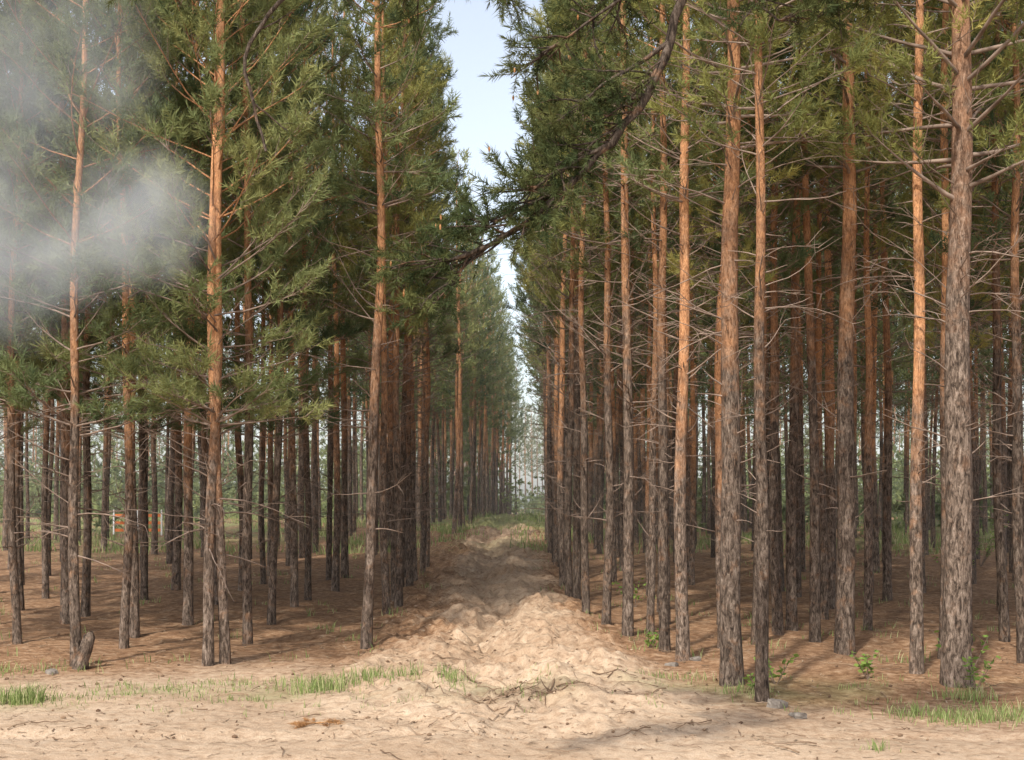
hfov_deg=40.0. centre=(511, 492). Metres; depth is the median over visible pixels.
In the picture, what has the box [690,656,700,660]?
stone
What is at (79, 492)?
pine tree
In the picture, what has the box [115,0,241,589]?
pine tree
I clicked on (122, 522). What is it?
orange safety fence
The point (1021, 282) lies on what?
pine tree
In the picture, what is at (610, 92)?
pine branch
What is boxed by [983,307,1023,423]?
pine tree
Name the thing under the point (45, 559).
pine tree
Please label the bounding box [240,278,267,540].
pine tree
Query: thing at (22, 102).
pine tree
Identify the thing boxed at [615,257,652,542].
pine tree
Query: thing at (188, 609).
pine tree
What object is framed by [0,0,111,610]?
pine tree
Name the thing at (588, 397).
pine tree
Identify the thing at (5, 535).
pine tree
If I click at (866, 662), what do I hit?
leafy sapling
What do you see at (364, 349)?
pine tree
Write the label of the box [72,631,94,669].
tree stump
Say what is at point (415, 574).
pine tree
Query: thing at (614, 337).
pine tree
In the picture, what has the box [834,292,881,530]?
pine tree
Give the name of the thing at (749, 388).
pine tree
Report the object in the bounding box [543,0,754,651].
pine tree
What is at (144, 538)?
pine tree
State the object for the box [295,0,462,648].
pine tree
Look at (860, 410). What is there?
pine tree
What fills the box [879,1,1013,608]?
pine tree
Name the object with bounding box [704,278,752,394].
pine tree
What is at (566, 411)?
pine tree
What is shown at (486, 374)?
distant pine forest
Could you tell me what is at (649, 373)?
pine tree
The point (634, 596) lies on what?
leafy sapling
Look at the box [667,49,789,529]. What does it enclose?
pine tree
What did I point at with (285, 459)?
pine tree
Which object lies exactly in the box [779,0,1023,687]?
pine tree
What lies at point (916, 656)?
pine tree
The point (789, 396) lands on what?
pine tree
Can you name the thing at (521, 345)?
pine tree
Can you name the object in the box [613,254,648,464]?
pine tree
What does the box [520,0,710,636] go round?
pine tree
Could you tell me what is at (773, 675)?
leafy sapling
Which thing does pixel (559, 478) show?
pine tree
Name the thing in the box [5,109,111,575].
pine tree
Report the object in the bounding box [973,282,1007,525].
pine tree
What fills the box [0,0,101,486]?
pine tree
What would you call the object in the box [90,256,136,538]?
pine tree
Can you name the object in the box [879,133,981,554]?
pine tree
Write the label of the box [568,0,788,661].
pine tree
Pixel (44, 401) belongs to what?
pine tree
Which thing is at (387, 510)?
pine tree
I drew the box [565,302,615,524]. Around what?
pine tree
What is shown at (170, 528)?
pine tree
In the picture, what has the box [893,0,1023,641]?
pine tree
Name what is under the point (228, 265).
pine tree
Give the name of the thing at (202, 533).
pine tree
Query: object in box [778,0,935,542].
pine tree
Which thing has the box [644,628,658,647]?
leafy sapling
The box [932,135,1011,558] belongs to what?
pine tree
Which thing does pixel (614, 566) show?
pine tree
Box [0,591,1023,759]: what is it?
fallen twigs and cones
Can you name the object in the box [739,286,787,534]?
pine tree
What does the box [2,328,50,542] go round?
pine tree
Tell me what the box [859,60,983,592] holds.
pine tree
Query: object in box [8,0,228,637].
pine tree
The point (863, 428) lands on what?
pine tree
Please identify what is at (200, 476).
pine tree
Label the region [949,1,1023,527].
pine tree
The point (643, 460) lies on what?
pine tree
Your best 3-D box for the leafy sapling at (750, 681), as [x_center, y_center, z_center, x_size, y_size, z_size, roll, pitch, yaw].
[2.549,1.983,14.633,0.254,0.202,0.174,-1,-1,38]
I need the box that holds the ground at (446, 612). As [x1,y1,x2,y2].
[0,512,1023,759]
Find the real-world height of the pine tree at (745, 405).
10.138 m
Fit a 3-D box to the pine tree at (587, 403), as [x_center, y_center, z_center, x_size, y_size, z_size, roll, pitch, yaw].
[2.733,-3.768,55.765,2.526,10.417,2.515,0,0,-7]
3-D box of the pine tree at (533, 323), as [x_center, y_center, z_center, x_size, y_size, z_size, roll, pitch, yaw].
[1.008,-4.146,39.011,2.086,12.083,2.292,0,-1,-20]
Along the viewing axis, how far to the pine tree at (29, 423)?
26.57 m
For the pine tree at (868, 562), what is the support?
on the ground at (446, 612)
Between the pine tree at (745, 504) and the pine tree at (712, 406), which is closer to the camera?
the pine tree at (712, 406)
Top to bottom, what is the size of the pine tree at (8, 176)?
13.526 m
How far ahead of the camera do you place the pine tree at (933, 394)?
49.31 m
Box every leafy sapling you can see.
[612,578,646,606]
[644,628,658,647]
[743,673,754,688]
[753,653,798,684]
[849,649,878,679]
[928,542,973,564]
[933,630,989,668]
[962,655,1000,690]
[976,515,1008,566]
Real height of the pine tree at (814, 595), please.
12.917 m
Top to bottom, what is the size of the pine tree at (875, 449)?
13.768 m
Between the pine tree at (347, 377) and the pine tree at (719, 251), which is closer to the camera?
the pine tree at (719, 251)
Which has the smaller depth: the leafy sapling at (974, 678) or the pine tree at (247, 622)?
the leafy sapling at (974, 678)
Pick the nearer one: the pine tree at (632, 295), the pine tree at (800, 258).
the pine tree at (800, 258)
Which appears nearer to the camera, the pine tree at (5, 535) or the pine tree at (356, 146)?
the pine tree at (356, 146)
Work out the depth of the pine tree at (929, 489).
51.01 m
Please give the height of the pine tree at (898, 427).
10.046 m
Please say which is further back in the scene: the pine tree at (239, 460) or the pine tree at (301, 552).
the pine tree at (301, 552)
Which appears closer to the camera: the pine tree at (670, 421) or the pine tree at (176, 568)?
the pine tree at (176, 568)
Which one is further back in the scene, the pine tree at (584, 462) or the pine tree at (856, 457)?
the pine tree at (856, 457)
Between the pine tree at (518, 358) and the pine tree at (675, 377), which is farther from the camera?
the pine tree at (518, 358)
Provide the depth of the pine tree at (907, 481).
48.68 m
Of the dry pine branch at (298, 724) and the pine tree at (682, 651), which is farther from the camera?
the pine tree at (682, 651)
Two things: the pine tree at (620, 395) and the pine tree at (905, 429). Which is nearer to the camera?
the pine tree at (620, 395)
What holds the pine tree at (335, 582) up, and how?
on the ground at (446, 612)
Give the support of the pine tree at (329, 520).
on the ground at (446, 612)
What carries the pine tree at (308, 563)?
on the ground at (446, 612)
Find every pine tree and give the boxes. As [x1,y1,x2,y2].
[0,0,82,584]
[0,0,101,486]
[0,0,105,644]
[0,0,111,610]
[0,0,121,598]
[0,0,183,623]
[0,0,187,616]
[0,0,234,666]
[0,0,242,648]
[0,60,39,254]
[0,60,43,489]
[0,93,31,461]
[1,204,36,550]
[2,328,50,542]
[5,77,58,569]
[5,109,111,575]
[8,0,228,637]
[23,84,118,536]
[26,187,104,561]
[28,243,57,467]
[33,300,111,544]
[37,163,91,539]
[48,0,341,663]
[69,0,291,625]
[70,3,236,599]
[71,0,345,665]
[80,255,122,550]
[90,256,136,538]
[91,56,164,528]
[101,87,199,569]
[113,274,170,543]
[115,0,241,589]
[115,79,200,554]
[128,0,390,645]
[135,78,198,545]
[136,1,287,557]
[136,40,228,563]
[143,0,296,604]
[151,278,169,539]
[162,276,233,493]
[171,153,234,538]
[177,0,387,624]
[181,264,241,556]
[188,19,295,590]
[194,34,260,460]
[203,70,275,475]
[206,0,376,606]
[222,25,339,575]
[222,55,319,583]
[222,190,296,558]
[240,217,330,548]
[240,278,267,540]
[241,1,371,599]
[241,48,350,565]
[255,79,353,557]
[257,30,393,579]
[259,163,320,541]
[281,0,392,577]
[284,0,388,591]
[294,164,366,491]
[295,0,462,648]
[297,41,374,551]
[301,0,483,614]
[333,0,471,607]
[333,76,414,554]
[334,0,453,601]
[339,155,402,550]
[341,0,466,586]
[346,178,414,547]
[349,19,453,577]
[352,0,451,586]
[353,249,421,533]
[363,2,475,581]
[387,75,468,573]
[399,44,462,553]
[400,49,475,566]
[481,1,620,588]
[484,0,642,599]
[499,40,596,485]
[501,133,572,553]
[504,198,567,539]
[509,259,567,504]
[511,0,622,596]
[511,1,646,613]
[511,237,568,506]
[513,29,595,566]
[513,183,595,561]
[513,249,572,543]
[519,27,620,561]
[519,55,603,488]
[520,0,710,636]
[521,0,613,501]
[526,0,714,624]
[539,291,594,526]
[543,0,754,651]
[552,327,615,431]
[552,360,596,421]
[552,366,596,430]
[565,120,672,581]
[565,197,647,553]
[565,249,619,548]
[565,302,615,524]
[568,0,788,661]
[578,0,755,623]
[581,0,716,634]
[584,26,648,482]
[584,120,676,506]
[585,170,652,557]
[585,170,671,570]
[586,316,616,538]
[589,6,722,612]
[593,103,699,595]
[594,286,646,468]
[613,0,877,686]
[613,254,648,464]
[614,98,675,552]
[614,204,709,539]
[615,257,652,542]
[617,18,742,575]
[631,0,815,647]
[633,256,688,549]
[636,94,741,584]
[638,42,718,561]
[638,253,646,523]
[638,286,700,534]
[642,0,882,701]
[645,130,715,548]
[656,3,790,624]
[666,245,715,492]
[667,25,793,440]
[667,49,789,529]
[669,173,749,557]
[672,0,835,644]
[672,239,713,531]
[688,257,740,533]
[689,52,782,441]
[689,173,789,503]
[690,2,855,635]
[694,44,832,579]
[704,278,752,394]
[706,273,753,431]
[718,7,901,630]
[719,26,823,591]
[722,0,862,597]
[738,184,812,451]
[738,253,784,431]
[739,227,789,550]
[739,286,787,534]
[739,342,752,531]
[740,1,895,642]
[741,228,789,429]
[742,19,899,619]
[743,0,950,655]
[745,302,786,486]
[745,349,752,528]
[747,33,909,609]
[752,142,838,459]
[752,218,806,491]
[766,63,879,501]
[777,167,838,571]
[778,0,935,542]
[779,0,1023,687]
[779,283,808,492]
[779,354,806,417]
[780,47,878,502]
[780,182,860,487]
[781,210,864,464]
[783,272,860,490]
[789,0,974,630]
[789,0,1023,673]
[803,197,900,418]
[806,264,857,528]
[822,263,896,462]
[828,0,939,600]
[828,0,1023,658]
[829,2,931,592]
[830,6,988,513]
[834,41,938,572]
[834,77,907,494]
[834,277,881,537]
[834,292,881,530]
[836,155,904,455]
[836,156,932,562]
[856,196,913,458]
[857,169,928,485]
[857,292,909,532]
[857,294,899,498]
[857,343,879,434]
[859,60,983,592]
[863,0,1023,645]
[876,299,911,484]
[876,312,909,458]
[878,102,940,471]
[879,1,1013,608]
[879,4,1010,520]
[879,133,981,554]
[881,267,931,531]
[886,7,1021,491]
[892,287,927,520]
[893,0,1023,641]
[895,207,973,547]
[898,38,1009,489]
[898,208,986,491]
[898,311,937,481]
[900,273,939,529]
[905,65,1003,477]
[907,276,940,531]
[908,211,988,384]
[923,0,1023,611]
[923,0,1023,663]
[925,8,1021,583]
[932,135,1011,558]
[939,41,1023,565]
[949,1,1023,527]
[970,3,1023,463]
[970,43,1023,531]
[971,131,1023,572]
[971,291,1007,534]
[972,342,992,443]
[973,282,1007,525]
[973,288,1007,527]
[975,39,1023,580]
[978,182,1023,552]
[979,261,1023,433]
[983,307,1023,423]
[1001,138,1023,413]
[1002,168,1023,433]
[1006,169,1023,416]
[1019,108,1023,294]
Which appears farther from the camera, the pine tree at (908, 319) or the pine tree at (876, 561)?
the pine tree at (908, 319)
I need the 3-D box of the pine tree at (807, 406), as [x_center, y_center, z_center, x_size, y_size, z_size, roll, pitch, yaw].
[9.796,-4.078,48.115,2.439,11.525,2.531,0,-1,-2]
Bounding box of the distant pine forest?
[0,144,1023,535]
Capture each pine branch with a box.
[36,0,898,336]
[288,716,344,728]
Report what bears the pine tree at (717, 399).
on the ground at (446, 612)
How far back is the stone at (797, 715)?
13.30 m
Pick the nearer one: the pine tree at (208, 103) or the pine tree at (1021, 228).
the pine tree at (208, 103)
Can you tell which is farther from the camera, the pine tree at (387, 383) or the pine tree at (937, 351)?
the pine tree at (387, 383)
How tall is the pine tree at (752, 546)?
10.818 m
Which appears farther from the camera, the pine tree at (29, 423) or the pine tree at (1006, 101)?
the pine tree at (29, 423)
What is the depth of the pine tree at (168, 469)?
40.79 m
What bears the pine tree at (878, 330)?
on the ground at (446, 612)
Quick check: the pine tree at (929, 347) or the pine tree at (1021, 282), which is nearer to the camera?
the pine tree at (1021, 282)
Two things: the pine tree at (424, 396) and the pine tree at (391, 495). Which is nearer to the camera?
the pine tree at (391, 495)
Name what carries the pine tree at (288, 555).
on the ground at (446, 612)
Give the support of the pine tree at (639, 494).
on the ground at (446, 612)
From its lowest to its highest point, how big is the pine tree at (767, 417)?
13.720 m
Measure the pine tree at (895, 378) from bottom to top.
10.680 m
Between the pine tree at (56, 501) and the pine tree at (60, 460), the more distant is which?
the pine tree at (56, 501)
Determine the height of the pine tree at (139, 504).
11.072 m
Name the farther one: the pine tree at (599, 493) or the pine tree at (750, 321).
the pine tree at (599, 493)
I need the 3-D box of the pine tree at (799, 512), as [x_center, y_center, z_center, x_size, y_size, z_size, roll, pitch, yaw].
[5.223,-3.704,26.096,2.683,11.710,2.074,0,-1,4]
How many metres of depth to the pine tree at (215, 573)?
24.79 m
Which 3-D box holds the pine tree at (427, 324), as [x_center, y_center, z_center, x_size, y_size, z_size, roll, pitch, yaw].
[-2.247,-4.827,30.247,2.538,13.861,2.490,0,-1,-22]
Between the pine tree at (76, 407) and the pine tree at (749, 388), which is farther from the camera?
the pine tree at (749, 388)
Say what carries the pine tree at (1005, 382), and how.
on the ground at (446, 612)
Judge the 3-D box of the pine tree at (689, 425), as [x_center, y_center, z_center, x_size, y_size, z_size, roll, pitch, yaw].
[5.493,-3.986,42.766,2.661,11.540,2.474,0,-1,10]
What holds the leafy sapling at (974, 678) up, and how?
on the ground at (446, 612)
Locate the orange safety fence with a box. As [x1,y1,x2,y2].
[113,510,161,534]
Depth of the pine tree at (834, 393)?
30.53 m
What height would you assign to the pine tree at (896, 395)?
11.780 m
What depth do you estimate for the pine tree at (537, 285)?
31.43 m
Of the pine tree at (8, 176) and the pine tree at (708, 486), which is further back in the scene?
the pine tree at (708, 486)
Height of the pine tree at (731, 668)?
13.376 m
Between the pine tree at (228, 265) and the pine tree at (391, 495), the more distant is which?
the pine tree at (228, 265)
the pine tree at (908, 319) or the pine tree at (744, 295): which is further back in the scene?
the pine tree at (908, 319)
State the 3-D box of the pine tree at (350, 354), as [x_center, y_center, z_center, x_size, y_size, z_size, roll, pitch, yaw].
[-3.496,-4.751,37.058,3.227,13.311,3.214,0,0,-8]
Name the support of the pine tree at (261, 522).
on the ground at (446, 612)
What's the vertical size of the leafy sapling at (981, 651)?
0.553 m
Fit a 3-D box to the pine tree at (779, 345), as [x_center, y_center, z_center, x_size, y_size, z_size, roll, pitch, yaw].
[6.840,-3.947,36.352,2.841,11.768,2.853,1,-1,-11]
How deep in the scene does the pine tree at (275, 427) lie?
40.85 m
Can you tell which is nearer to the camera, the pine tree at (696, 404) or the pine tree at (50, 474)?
the pine tree at (50, 474)
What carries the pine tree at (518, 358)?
on the ground at (446, 612)
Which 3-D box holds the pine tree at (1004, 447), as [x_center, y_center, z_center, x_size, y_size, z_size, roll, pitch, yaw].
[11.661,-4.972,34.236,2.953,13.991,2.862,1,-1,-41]
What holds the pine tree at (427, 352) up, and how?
on the ground at (446, 612)
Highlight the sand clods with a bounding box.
[343,547,740,740]
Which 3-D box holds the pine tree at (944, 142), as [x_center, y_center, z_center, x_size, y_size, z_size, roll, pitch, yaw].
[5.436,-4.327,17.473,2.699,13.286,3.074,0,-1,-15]
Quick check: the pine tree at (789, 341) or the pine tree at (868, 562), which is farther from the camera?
the pine tree at (789, 341)
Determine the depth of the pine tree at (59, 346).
26.75 m
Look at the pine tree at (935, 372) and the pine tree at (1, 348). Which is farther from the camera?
the pine tree at (935, 372)
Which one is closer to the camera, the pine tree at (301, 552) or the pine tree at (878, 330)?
the pine tree at (301, 552)
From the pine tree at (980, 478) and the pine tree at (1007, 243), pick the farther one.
the pine tree at (980, 478)
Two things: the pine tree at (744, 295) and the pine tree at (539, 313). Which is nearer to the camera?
the pine tree at (744, 295)
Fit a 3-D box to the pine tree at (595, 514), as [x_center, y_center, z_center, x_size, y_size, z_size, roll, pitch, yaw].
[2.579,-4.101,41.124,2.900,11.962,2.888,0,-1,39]
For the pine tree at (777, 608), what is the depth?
20.19 m
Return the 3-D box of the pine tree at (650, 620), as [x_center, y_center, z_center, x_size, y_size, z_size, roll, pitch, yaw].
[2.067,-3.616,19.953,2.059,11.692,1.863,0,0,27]
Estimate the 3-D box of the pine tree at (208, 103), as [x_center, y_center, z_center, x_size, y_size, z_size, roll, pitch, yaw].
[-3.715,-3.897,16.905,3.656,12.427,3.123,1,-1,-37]
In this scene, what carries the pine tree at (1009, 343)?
on the ground at (446, 612)
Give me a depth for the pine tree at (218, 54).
16.86 m
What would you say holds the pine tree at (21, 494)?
on the ground at (446, 612)
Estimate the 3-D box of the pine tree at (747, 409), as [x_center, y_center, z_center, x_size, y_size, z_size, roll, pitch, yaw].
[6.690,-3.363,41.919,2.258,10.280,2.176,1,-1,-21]
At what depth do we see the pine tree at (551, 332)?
29.27 m
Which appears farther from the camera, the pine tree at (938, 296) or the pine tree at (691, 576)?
the pine tree at (691, 576)
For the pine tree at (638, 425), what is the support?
on the ground at (446, 612)
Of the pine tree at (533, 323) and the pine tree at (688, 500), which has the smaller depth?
the pine tree at (688, 500)
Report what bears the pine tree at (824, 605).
on the ground at (446, 612)
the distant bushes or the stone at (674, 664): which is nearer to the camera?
the stone at (674, 664)
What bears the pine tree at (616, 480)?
on the ground at (446, 612)
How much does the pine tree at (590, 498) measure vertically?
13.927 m
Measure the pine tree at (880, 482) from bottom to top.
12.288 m
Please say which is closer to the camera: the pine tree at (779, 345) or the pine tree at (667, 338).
the pine tree at (667, 338)
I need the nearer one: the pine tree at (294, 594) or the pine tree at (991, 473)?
the pine tree at (294, 594)
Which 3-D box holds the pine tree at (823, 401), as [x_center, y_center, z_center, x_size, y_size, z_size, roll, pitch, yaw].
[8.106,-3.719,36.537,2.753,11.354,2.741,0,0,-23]
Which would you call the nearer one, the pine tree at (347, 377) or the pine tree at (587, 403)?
the pine tree at (347, 377)
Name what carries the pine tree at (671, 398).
on the ground at (446, 612)
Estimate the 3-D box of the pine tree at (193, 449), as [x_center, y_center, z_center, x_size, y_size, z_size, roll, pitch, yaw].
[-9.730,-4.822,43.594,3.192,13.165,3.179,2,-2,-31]
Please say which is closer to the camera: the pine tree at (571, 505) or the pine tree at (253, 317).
the pine tree at (253, 317)
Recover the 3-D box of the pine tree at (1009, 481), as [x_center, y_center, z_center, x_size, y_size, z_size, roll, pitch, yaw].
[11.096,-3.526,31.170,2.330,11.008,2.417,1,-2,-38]
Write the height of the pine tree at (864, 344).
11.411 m
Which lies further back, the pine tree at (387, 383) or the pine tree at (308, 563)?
the pine tree at (387, 383)
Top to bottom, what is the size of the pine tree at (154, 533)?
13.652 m
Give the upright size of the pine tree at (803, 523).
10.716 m
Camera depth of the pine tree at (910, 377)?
34.45 m
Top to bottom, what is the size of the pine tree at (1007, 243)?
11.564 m
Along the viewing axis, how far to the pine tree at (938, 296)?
21.30 m
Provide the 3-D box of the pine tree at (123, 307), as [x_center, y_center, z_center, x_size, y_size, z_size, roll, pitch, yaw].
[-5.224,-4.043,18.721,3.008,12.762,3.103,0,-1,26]
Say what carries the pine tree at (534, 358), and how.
on the ground at (446, 612)
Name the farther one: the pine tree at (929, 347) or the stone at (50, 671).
the pine tree at (929, 347)
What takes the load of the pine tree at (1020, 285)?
on the ground at (446, 612)
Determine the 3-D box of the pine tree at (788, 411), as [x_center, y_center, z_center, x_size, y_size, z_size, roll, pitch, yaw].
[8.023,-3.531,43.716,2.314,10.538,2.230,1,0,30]
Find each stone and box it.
[45,668,57,674]
[664,662,677,666]
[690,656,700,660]
[766,698,787,708]
[788,712,806,718]
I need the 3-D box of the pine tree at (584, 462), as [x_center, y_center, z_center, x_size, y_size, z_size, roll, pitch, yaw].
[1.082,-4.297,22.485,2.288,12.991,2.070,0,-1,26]
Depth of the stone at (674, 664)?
16.42 m
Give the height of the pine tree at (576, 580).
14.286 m
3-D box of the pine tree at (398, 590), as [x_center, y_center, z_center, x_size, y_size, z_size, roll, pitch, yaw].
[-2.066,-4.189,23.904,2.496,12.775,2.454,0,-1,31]
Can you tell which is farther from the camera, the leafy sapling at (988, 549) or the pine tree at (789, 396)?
the pine tree at (789, 396)
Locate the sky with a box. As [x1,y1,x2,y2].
[0,0,1023,509]
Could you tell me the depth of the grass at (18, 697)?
15.51 m
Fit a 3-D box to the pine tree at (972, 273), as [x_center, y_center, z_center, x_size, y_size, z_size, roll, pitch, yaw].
[8.156,-4.788,28.763,3.176,13.859,3.119,0,-1,25]
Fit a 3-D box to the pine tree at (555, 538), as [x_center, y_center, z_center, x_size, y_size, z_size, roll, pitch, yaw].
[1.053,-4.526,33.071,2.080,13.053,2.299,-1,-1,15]
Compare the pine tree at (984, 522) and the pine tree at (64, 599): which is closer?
the pine tree at (64, 599)
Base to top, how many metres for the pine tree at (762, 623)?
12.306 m
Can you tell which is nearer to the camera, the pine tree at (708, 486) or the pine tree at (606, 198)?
the pine tree at (606, 198)
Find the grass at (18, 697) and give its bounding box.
[0,509,1023,752]
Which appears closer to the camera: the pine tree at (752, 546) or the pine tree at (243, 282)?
the pine tree at (243, 282)
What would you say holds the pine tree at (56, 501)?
on the ground at (446, 612)
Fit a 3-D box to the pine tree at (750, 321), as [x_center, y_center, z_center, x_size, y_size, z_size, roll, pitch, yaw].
[3.273,-3.069,21.333,2.002,10.520,2.128,-1,-1,43]
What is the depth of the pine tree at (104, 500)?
40.33 m
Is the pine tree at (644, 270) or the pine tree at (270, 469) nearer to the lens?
the pine tree at (644, 270)
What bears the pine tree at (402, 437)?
on the ground at (446, 612)
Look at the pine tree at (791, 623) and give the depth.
20.70 m
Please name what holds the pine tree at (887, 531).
on the ground at (446, 612)
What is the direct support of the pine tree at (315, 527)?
on the ground at (446, 612)
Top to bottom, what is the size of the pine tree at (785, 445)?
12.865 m
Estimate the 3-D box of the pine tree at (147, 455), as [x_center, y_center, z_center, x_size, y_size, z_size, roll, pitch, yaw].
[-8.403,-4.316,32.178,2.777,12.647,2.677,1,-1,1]
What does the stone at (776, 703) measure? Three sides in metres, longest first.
0.204 x 0.158 x 0.133 m
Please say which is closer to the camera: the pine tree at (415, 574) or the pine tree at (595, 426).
the pine tree at (415, 574)
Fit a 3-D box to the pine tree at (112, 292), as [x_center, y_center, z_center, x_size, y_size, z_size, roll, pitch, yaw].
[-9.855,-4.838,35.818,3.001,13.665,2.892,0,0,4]
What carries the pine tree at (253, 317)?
on the ground at (446, 612)
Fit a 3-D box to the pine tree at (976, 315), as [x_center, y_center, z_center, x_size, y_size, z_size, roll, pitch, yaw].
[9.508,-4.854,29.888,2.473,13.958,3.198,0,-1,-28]
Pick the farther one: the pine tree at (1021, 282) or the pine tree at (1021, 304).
the pine tree at (1021, 304)
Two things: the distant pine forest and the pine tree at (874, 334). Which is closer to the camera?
the pine tree at (874, 334)
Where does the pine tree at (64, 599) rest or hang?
on the ground at (446, 612)
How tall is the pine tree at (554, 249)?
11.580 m
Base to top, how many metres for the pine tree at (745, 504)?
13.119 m
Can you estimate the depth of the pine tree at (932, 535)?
41.02 m
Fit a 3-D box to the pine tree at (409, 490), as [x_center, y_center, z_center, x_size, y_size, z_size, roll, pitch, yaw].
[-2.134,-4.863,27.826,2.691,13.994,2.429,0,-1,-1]
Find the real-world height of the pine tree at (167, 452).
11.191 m
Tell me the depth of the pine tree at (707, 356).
33.72 m
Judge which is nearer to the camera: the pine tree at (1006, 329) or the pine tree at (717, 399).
the pine tree at (717, 399)
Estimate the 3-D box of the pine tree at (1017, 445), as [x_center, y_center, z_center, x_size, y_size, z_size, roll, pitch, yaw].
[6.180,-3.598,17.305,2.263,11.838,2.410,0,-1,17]
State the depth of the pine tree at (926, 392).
55.35 m
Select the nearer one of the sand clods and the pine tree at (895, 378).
the sand clods
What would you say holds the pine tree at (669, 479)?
on the ground at (446, 612)
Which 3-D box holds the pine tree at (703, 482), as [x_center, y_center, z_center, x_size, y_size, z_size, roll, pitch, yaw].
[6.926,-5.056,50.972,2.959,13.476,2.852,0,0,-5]
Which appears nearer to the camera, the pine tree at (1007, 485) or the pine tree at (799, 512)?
the pine tree at (799, 512)
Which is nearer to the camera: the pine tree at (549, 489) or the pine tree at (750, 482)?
the pine tree at (549, 489)
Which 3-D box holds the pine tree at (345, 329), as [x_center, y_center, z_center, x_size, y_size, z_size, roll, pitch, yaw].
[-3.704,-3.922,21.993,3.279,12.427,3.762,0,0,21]
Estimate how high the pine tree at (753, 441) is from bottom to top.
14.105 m
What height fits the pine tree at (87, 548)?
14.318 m
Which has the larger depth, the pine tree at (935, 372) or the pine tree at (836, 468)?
the pine tree at (836, 468)
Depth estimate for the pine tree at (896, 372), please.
41.12 m
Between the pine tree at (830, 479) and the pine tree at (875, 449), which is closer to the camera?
the pine tree at (830, 479)
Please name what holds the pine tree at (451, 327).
on the ground at (446, 612)
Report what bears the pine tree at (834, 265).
on the ground at (446, 612)
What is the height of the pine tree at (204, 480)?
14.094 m
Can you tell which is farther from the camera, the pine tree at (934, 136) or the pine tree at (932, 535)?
the pine tree at (932, 535)
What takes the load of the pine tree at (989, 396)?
on the ground at (446, 612)
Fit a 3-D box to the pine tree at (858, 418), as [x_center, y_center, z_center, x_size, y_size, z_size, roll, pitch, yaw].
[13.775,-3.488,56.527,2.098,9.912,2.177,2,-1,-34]
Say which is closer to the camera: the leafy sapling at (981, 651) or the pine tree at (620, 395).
the leafy sapling at (981, 651)
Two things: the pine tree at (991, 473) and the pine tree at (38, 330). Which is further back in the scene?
the pine tree at (991, 473)
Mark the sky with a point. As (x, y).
(487, 110)
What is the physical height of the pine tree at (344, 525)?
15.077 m
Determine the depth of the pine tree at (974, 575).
28.85 m
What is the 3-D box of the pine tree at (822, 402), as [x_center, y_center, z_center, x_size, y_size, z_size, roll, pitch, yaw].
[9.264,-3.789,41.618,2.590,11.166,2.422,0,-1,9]
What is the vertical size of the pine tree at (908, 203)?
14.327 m
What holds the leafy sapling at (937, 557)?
on the ground at (446, 612)
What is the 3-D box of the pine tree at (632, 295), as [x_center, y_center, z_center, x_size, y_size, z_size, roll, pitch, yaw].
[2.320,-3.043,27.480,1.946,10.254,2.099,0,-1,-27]
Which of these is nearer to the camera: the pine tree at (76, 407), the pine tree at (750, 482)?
the pine tree at (76, 407)
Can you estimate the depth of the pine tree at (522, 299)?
34.97 m
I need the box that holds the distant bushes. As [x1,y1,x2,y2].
[0,396,1023,530]
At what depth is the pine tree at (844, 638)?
18.08 m
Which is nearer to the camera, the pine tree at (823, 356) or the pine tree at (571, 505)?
the pine tree at (823, 356)
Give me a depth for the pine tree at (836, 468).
53.28 m
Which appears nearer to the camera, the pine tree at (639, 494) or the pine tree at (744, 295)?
the pine tree at (744, 295)
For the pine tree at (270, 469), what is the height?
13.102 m

